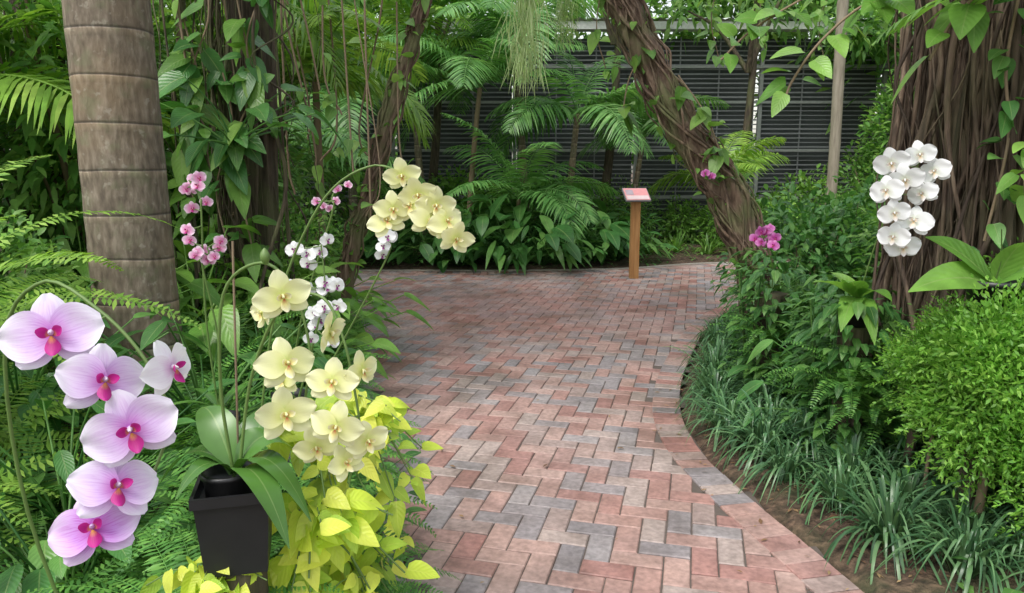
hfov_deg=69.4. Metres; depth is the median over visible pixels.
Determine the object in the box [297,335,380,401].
fern
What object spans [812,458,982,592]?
mondo grass
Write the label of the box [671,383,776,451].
mondo grass
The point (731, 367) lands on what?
mondo grass
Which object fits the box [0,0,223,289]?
tall shrub
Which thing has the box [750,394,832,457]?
mondo grass
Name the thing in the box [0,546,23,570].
fern
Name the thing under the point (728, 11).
wood backdrop
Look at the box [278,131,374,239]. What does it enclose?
shrub
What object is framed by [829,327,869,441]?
tree stump
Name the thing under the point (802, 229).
shrub
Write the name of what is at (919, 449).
mondo grass
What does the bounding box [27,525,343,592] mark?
fern
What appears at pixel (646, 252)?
strap leaf plant
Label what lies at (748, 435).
mondo grass
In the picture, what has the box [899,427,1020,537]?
mondo grass
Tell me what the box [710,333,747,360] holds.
mondo grass
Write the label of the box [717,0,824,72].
hanging vine
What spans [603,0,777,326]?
leaning tree
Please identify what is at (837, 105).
bamboo pole
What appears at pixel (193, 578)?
lime pothos plant
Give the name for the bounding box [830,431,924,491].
mondo grass
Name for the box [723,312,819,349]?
fern
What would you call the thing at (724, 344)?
mondo grass
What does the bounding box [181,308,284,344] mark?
fern
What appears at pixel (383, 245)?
orchid plant
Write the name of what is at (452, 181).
shrub
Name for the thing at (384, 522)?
path kerb
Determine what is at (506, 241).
philodendron plant
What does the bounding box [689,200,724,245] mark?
shrub
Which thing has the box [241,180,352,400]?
orchid plant
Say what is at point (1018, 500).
mondo grass
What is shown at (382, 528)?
fern
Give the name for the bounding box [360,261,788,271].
path kerb
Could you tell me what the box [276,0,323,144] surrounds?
hanging vine
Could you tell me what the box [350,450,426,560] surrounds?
philodendron plant
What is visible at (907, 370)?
garden bush
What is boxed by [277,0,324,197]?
hanging vine
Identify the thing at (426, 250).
philodendron plant
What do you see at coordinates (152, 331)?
fern
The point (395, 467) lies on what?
fern
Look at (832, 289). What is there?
climbing fig plant
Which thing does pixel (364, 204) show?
hanging vine
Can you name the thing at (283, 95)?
hanging vine
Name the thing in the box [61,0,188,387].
palm tree
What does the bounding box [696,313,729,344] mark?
mondo grass
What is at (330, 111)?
hanging vine
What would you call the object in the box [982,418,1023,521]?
garden bush
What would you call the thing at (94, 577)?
fern
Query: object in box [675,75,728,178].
hanging vine
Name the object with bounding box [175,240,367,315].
philodendron plant
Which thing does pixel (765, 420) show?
mondo grass
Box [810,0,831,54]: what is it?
hanging vine
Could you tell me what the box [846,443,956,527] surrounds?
mondo grass
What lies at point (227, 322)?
philodendron plant
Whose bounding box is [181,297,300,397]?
fern
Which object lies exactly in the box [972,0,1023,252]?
hanging vine
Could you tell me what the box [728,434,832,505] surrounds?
mondo grass
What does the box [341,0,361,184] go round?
hanging vine
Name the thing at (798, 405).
mondo grass
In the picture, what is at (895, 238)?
orchid plant
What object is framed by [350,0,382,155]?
hanging vine
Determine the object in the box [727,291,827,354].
philodendron plant
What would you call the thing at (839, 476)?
mondo grass
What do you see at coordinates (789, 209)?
shrub
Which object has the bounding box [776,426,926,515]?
mondo grass
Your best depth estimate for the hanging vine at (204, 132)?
4.59 m
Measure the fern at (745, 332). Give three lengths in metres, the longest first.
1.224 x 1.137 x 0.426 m
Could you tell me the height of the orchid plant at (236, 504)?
0.645 m
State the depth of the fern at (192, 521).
2.52 m
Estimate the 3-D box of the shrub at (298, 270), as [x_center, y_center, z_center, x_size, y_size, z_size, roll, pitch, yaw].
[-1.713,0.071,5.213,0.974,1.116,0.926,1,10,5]
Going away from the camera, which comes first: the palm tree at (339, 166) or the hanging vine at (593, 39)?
the hanging vine at (593, 39)
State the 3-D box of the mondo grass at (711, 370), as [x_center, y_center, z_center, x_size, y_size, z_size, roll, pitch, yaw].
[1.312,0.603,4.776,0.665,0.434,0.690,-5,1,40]
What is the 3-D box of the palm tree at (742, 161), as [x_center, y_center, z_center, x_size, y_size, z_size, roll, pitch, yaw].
[3.595,-1.879,12.845,2.054,2.039,2.373,8,13,39]
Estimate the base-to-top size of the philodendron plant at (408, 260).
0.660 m
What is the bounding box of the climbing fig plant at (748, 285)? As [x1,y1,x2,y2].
[715,261,825,387]
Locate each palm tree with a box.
[0,0,178,148]
[0,5,61,107]
[8,0,349,274]
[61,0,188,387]
[199,5,433,273]
[208,89,425,243]
[279,26,469,217]
[294,0,509,241]
[369,11,587,214]
[386,0,610,230]
[436,113,619,264]
[484,50,697,224]
[567,87,729,214]
[648,130,789,232]
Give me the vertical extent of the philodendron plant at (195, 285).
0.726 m
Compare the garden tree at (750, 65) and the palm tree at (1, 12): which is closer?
the palm tree at (1, 12)
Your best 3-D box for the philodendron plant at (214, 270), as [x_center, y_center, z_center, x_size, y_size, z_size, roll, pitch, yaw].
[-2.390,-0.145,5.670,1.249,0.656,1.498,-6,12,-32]
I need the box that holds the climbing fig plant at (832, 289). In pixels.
[779,268,891,406]
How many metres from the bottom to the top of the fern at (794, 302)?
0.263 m
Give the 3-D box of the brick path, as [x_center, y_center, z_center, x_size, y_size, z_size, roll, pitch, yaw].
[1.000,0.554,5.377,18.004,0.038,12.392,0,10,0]
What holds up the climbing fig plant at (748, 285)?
on the ground at (776, 506)
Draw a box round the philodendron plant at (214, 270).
[173,235,224,306]
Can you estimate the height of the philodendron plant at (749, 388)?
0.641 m
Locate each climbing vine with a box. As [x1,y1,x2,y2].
[158,19,228,238]
[172,0,226,198]
[201,53,266,276]
[210,0,283,282]
[220,0,277,137]
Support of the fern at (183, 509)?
on the ground at (776, 506)
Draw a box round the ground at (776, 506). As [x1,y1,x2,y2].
[0,174,1023,592]
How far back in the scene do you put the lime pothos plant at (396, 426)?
2.07 m
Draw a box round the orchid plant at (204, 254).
[173,171,271,420]
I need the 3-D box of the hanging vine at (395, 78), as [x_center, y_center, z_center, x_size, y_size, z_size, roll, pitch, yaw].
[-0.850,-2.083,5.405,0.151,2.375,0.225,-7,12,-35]
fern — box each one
[0,155,201,362]
[0,207,104,385]
[0,304,337,474]
[0,361,153,459]
[0,363,95,467]
[0,376,104,561]
[0,385,93,549]
[0,418,172,584]
[0,488,197,592]
[0,518,194,592]
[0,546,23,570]
[0,548,142,592]
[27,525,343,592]
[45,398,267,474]
[58,557,189,590]
[93,486,327,584]
[114,446,362,575]
[134,477,437,590]
[138,344,271,431]
[140,438,201,558]
[175,426,374,494]
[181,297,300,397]
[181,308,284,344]
[188,462,436,560]
[226,385,370,413]
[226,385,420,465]
[241,324,359,365]
[246,359,376,405]
[247,335,395,398]
[266,331,362,357]
[286,579,416,592]
[287,524,461,592]
[296,450,415,487]
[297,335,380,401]
[326,298,369,364]
[348,420,433,480]
[351,302,375,337]
[710,297,808,370]
[712,340,824,406]
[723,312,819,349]
[743,282,834,324]
[762,340,905,417]
[764,351,906,456]
[782,380,908,468]
[787,377,918,439]
[824,337,905,385]
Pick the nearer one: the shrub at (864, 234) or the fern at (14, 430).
the fern at (14, 430)
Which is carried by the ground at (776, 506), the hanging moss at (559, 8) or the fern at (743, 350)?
the fern at (743, 350)
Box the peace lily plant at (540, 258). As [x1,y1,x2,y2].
[490,223,600,273]
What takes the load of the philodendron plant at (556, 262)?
on the ground at (776, 506)
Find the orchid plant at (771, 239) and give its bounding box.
[744,223,793,292]
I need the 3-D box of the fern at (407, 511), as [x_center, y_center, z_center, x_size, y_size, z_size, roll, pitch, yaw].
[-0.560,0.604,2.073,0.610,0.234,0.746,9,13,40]
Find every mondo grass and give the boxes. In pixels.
[665,334,743,384]
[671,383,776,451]
[672,360,763,424]
[673,372,753,418]
[676,358,748,406]
[680,317,728,346]
[682,319,746,356]
[686,335,739,373]
[687,335,730,371]
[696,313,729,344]
[697,388,835,475]
[702,322,752,354]
[703,306,739,330]
[703,349,744,384]
[703,396,803,469]
[706,366,812,411]
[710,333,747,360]
[714,359,795,404]
[714,379,812,439]
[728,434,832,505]
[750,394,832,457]
[753,400,859,486]
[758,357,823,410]
[775,447,906,524]
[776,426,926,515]
[778,395,827,415]
[801,396,882,446]
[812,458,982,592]
[823,419,898,460]
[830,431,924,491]
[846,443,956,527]
[865,411,923,458]
[867,498,1023,592]
[882,425,959,483]
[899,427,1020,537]
[907,475,1022,569]
[948,508,1023,584]
[956,474,1023,533]
[972,526,1023,592]
[986,466,1017,512]
[1003,480,1023,530]
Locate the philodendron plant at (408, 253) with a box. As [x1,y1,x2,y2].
[387,223,485,272]
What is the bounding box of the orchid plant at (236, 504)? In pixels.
[160,241,387,577]
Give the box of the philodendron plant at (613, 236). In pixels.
[487,184,647,251]
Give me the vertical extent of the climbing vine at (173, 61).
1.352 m
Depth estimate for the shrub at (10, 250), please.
3.95 m
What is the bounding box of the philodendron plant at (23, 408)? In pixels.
[0,290,208,446]
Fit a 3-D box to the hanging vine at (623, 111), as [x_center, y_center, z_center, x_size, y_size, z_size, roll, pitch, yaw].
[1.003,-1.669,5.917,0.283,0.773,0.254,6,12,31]
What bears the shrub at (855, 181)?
on the ground at (776, 506)
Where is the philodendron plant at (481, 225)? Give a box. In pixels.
[399,202,557,268]
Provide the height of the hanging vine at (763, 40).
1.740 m
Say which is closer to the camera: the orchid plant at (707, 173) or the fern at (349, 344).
the fern at (349, 344)
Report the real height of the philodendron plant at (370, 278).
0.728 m
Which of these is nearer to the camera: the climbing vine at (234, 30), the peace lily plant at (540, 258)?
the climbing vine at (234, 30)
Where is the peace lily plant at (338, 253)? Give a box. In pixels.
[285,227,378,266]
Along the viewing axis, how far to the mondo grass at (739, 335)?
5.53 m
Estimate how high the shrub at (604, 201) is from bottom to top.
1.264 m
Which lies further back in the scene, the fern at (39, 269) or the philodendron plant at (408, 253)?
the philodendron plant at (408, 253)
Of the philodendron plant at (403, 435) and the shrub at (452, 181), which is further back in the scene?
the shrub at (452, 181)
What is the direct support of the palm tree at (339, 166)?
on the ground at (776, 506)
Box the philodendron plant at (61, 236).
[0,235,90,309]
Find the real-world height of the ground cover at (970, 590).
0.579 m
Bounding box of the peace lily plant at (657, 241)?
[576,219,679,264]
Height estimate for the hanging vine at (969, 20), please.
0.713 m
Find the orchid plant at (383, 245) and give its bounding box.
[247,229,397,450]
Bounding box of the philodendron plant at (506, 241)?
[391,201,532,264]
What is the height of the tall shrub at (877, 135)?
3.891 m
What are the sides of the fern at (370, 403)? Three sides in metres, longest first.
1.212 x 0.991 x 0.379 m
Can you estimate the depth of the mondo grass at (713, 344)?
5.53 m
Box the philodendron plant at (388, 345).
[184,286,403,379]
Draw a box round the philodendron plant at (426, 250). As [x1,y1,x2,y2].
[328,216,470,264]
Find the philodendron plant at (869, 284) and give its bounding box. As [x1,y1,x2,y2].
[738,258,872,325]
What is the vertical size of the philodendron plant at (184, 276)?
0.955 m
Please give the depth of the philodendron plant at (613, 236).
10.88 m
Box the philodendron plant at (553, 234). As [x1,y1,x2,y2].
[436,193,596,263]
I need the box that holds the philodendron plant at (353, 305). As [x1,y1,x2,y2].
[200,283,432,355]
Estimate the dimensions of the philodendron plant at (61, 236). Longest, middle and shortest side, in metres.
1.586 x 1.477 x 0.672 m
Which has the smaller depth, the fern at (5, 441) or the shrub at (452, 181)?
the fern at (5, 441)
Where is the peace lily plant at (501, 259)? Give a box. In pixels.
[440,213,567,274]
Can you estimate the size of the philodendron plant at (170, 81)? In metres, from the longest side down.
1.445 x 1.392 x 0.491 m
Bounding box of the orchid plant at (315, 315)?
[282,232,346,492]
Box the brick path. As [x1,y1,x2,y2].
[329,263,871,592]
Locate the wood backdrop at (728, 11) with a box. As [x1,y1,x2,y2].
[0,0,913,193]
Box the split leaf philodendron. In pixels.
[870,0,985,45]
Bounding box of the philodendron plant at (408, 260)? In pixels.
[362,229,450,264]
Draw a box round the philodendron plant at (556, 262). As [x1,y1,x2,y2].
[490,221,606,271]
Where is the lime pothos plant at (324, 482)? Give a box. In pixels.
[248,387,393,532]
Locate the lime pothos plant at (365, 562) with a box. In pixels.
[318,511,413,592]
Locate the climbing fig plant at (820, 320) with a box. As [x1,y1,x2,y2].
[779,286,930,467]
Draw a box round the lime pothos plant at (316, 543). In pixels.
[268,486,439,592]
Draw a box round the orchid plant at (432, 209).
[186,157,475,487]
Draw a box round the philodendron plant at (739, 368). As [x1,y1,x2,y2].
[727,314,881,382]
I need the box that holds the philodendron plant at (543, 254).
[535,217,621,262]
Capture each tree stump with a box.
[224,571,268,592]
[752,291,789,372]
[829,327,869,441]
[951,319,1002,512]
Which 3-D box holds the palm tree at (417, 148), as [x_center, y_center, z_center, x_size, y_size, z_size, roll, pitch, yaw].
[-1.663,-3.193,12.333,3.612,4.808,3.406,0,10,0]
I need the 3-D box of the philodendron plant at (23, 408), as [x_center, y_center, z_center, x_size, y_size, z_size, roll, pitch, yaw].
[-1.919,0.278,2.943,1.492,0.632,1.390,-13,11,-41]
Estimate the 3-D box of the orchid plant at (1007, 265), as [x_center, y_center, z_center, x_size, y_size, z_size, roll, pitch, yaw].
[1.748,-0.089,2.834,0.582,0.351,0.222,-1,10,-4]
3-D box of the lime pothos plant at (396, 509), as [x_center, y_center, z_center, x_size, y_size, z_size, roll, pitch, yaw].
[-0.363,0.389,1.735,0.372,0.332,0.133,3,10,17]
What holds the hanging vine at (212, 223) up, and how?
hanging from the fig tree at (263, 183)
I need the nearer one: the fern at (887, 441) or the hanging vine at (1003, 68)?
the hanging vine at (1003, 68)
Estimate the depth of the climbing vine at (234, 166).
4.64 m
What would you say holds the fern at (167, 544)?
on the ground at (776, 506)
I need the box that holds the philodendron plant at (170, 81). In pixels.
[158,70,347,166]
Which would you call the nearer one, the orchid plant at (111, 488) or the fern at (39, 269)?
the orchid plant at (111, 488)
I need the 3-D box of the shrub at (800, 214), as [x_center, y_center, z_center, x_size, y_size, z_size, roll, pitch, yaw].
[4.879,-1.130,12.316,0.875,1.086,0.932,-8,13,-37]
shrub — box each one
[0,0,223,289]
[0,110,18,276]
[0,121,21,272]
[0,214,38,309]
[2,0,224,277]
[160,1,348,271]
[204,231,345,353]
[212,194,356,311]
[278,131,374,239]
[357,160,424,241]
[429,160,498,235]
[497,158,561,232]
[575,182,624,234]
[606,174,663,238]
[647,192,703,243]
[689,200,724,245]
[707,176,880,313]
[754,187,797,223]
[757,193,800,250]
[771,163,866,240]
[781,174,884,298]
[782,199,818,252]
[794,165,880,276]
[823,132,889,220]
[842,201,884,328]
[848,46,914,217]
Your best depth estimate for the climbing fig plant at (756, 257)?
5.48 m
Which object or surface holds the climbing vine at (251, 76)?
attached to the fig tree at (263, 183)
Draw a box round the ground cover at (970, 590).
[0,236,1023,592]
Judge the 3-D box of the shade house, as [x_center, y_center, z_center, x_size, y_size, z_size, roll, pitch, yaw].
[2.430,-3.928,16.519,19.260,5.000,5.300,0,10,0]
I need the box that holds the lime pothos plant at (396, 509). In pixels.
[301,389,430,538]
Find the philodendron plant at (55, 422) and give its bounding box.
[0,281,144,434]
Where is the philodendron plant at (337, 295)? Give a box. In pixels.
[194,257,396,347]
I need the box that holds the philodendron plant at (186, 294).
[75,226,328,323]
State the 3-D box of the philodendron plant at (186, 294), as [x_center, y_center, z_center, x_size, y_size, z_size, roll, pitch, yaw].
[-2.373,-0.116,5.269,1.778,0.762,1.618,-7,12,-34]
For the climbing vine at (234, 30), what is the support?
attached to the fig tree at (263, 183)
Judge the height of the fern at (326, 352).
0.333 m
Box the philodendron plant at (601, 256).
[536,212,661,262]
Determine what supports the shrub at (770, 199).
on the ground at (776, 506)
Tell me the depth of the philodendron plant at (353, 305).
5.32 m
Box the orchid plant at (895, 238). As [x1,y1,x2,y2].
[813,140,952,344]
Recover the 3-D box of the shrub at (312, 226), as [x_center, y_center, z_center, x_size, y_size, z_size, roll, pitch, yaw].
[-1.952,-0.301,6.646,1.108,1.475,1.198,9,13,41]
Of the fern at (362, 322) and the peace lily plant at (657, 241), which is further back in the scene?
the peace lily plant at (657, 241)
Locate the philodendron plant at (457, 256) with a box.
[394,224,507,271]
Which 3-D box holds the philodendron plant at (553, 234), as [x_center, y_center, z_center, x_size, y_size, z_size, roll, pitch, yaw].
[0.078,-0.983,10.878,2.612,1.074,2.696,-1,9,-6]
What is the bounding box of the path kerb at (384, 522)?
[351,355,406,592]
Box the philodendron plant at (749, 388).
[736,321,913,459]
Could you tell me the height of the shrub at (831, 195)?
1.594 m
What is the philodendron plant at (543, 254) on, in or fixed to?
on the ground at (776, 506)
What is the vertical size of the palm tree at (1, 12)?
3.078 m
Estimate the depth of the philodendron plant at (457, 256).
10.38 m
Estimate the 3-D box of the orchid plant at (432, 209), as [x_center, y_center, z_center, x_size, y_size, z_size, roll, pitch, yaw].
[-0.474,0.172,1.846,0.748,1.020,0.298,6,12,30]
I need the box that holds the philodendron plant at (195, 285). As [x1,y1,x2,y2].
[0,243,231,314]
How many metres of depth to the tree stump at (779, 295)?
4.58 m
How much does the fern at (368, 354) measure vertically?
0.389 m
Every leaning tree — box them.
[337,0,435,318]
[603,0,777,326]
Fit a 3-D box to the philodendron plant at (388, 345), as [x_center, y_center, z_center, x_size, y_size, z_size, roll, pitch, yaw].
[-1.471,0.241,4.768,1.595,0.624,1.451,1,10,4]
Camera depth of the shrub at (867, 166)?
12.48 m
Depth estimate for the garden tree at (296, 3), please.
12.24 m
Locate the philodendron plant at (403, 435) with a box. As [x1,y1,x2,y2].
[352,433,411,488]
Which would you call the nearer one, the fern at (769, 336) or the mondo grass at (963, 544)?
the mondo grass at (963, 544)
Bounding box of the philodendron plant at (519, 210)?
[462,195,601,246]
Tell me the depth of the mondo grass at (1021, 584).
2.46 m
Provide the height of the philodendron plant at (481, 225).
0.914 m
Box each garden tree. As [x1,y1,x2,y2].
[153,0,385,66]
[324,0,515,235]
[598,10,620,211]
[649,0,833,174]
[768,0,913,79]
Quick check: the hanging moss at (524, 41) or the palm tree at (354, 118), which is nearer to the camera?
the hanging moss at (524, 41)
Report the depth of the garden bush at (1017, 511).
2.63 m
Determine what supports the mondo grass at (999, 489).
on the ground at (776, 506)
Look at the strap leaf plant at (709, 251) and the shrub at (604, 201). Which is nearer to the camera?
the strap leaf plant at (709, 251)
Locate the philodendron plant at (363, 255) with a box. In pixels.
[311,214,409,260]
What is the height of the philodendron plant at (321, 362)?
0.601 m
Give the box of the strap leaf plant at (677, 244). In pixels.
[666,230,690,255]
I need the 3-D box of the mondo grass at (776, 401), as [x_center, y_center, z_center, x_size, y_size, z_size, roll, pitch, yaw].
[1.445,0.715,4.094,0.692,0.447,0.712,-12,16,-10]
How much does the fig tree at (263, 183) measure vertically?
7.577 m
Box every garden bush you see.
[864,293,973,490]
[885,273,1023,516]
[932,237,1023,380]
[979,398,1023,542]
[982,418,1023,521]
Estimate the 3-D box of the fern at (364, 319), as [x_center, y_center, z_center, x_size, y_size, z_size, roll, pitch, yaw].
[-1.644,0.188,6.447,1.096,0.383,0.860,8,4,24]
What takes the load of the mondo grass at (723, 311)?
on the ground at (776, 506)
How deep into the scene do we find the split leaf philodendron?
2.83 m
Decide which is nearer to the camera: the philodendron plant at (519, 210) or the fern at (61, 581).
the fern at (61, 581)
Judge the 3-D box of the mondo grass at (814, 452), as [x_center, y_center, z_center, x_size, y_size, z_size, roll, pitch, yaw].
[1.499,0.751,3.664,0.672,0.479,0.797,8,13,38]
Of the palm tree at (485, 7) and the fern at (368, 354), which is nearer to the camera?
the fern at (368, 354)
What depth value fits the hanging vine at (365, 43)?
4.71 m
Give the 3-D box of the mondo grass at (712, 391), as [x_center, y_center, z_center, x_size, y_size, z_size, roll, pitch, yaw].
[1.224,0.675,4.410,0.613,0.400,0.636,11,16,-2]
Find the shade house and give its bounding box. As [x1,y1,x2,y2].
[157,17,914,234]
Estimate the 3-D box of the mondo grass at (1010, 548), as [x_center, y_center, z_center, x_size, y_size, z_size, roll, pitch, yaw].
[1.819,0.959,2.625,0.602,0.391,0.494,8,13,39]
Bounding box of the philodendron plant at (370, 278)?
[314,249,416,303]
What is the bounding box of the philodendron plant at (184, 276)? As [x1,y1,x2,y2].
[0,216,202,307]
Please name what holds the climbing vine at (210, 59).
attached to the fig tree at (263, 183)
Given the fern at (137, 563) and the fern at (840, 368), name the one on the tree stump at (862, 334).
the fern at (840, 368)
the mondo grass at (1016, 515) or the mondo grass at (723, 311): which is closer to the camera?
the mondo grass at (1016, 515)
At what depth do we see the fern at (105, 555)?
2.14 m
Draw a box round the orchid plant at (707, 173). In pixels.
[699,169,739,185]
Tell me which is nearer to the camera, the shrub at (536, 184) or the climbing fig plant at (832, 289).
the climbing fig plant at (832, 289)
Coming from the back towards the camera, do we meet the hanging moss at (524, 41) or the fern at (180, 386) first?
the hanging moss at (524, 41)
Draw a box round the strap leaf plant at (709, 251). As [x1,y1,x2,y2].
[691,232,726,254]
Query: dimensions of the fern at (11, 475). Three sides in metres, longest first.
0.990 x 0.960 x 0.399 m
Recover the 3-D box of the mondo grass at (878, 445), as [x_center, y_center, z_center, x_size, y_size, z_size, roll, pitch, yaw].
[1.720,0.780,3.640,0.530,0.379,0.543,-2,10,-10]
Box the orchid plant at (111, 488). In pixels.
[0,279,190,592]
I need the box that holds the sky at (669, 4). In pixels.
[9,0,881,172]
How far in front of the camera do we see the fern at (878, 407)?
3.40 m
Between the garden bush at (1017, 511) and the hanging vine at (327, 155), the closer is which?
the garden bush at (1017, 511)
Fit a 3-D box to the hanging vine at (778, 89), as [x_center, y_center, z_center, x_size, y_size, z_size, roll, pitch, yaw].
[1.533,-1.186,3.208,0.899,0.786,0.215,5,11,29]
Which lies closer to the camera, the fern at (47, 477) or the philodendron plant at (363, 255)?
the fern at (47, 477)
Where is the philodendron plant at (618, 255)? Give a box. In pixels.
[569,210,671,261]
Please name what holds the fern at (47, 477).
on the ground at (776, 506)
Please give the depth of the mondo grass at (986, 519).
2.87 m
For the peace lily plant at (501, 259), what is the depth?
10.32 m
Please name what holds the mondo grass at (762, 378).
on the ground at (776, 506)
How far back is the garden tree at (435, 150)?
13.24 m
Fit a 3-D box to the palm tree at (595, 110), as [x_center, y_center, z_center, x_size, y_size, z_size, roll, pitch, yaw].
[1.131,-2.281,11.446,3.154,3.318,3.077,0,10,0]
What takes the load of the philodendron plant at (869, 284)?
on the ground at (776, 506)
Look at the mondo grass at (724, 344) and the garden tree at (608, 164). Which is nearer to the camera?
the mondo grass at (724, 344)
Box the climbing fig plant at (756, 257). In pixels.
[720,247,818,346]
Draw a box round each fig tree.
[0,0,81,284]
[152,0,328,332]
[868,0,1023,505]
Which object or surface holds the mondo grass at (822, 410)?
on the ground at (776, 506)
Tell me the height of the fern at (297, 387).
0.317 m
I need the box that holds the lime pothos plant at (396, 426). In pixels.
[348,395,442,504]
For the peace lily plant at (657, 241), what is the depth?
11.16 m
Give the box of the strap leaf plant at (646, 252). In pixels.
[640,233,669,258]
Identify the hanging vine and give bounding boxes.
[172,0,211,137]
[209,60,226,250]
[224,0,244,217]
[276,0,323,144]
[277,0,295,193]
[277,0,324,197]
[300,0,320,89]
[307,0,342,121]
[320,0,344,163]
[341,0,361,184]
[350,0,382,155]
[354,0,380,215]
[364,0,370,216]
[390,0,413,164]
[587,0,615,81]
[618,47,655,136]
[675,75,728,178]
[695,0,725,66]
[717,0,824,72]
[753,0,773,62]
[755,0,949,116]
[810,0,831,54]
[891,0,989,103]
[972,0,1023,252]
[996,142,1023,223]
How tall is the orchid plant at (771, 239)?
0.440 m
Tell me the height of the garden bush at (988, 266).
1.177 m
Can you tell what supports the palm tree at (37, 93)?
on the ground at (776, 506)
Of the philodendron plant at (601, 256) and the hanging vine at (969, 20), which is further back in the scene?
the philodendron plant at (601, 256)
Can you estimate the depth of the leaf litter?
3.16 m
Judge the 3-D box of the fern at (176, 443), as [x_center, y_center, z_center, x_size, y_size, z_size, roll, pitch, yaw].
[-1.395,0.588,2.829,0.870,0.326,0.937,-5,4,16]
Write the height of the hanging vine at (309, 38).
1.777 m
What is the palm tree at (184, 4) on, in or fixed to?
on the ground at (776, 506)
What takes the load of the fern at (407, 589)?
on the ground at (776, 506)
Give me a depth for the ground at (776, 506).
3.19 m
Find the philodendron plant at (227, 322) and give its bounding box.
[58,225,363,363]
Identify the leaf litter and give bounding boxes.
[12,283,1004,591]
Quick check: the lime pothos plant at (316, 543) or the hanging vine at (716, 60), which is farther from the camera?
the hanging vine at (716, 60)
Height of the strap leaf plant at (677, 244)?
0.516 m
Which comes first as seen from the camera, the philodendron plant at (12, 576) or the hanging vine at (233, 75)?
the philodendron plant at (12, 576)
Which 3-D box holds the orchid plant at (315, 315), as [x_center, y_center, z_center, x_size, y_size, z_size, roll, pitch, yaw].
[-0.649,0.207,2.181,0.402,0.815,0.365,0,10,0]
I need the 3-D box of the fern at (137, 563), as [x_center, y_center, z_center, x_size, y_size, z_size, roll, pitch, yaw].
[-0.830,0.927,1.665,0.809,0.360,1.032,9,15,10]
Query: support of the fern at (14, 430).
on the ground at (776, 506)
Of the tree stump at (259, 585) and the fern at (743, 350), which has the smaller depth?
the tree stump at (259, 585)
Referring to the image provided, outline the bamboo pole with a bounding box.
[825,0,848,215]
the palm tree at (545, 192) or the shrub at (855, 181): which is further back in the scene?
the palm tree at (545, 192)
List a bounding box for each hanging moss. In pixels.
[491,0,551,102]
[549,0,587,57]
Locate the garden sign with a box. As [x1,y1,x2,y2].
[621,188,650,278]
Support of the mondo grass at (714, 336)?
on the ground at (776, 506)
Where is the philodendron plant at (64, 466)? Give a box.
[0,378,240,592]
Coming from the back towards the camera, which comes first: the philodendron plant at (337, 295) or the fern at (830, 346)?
the philodendron plant at (337, 295)
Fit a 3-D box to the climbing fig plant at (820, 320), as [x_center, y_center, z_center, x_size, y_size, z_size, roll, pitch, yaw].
[1.656,0.394,3.649,0.713,0.832,0.732,-2,10,-9]
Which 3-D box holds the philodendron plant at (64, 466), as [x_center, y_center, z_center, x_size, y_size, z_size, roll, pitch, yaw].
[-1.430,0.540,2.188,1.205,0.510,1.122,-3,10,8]
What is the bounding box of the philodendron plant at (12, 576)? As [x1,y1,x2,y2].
[0,461,197,592]
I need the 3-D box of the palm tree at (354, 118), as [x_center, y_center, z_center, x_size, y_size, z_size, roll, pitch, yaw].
[-2.599,-2.506,11.968,3.781,3.580,3.780,4,11,23]
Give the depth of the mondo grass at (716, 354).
5.10 m
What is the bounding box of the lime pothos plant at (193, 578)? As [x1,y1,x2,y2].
[140,556,267,592]
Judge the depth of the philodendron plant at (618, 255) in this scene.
10.87 m
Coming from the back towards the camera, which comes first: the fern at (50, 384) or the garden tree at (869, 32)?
the garden tree at (869, 32)
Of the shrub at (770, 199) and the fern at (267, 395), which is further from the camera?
the shrub at (770, 199)
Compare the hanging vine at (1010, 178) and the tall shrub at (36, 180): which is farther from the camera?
the tall shrub at (36, 180)
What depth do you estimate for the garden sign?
9.68 m
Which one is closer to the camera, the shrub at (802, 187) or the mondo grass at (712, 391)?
the mondo grass at (712, 391)
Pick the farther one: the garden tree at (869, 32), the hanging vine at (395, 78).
the garden tree at (869, 32)
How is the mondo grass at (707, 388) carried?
on the ground at (776, 506)
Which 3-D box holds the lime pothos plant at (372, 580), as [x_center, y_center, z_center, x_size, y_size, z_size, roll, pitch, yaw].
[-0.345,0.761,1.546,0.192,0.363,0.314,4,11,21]
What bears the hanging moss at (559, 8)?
hanging from the tree branch
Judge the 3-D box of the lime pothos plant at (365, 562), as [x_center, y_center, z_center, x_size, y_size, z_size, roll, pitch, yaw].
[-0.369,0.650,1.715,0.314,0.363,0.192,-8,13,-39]
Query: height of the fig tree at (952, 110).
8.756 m
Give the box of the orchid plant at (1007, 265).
[908,229,1023,320]
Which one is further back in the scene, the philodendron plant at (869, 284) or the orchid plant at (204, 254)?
the philodendron plant at (869, 284)
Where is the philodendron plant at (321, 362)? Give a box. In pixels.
[182,304,371,405]
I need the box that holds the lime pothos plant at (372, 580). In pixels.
[321,571,380,592]
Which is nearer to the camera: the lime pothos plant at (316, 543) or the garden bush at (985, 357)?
the lime pothos plant at (316, 543)
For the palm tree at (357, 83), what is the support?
on the ground at (776, 506)

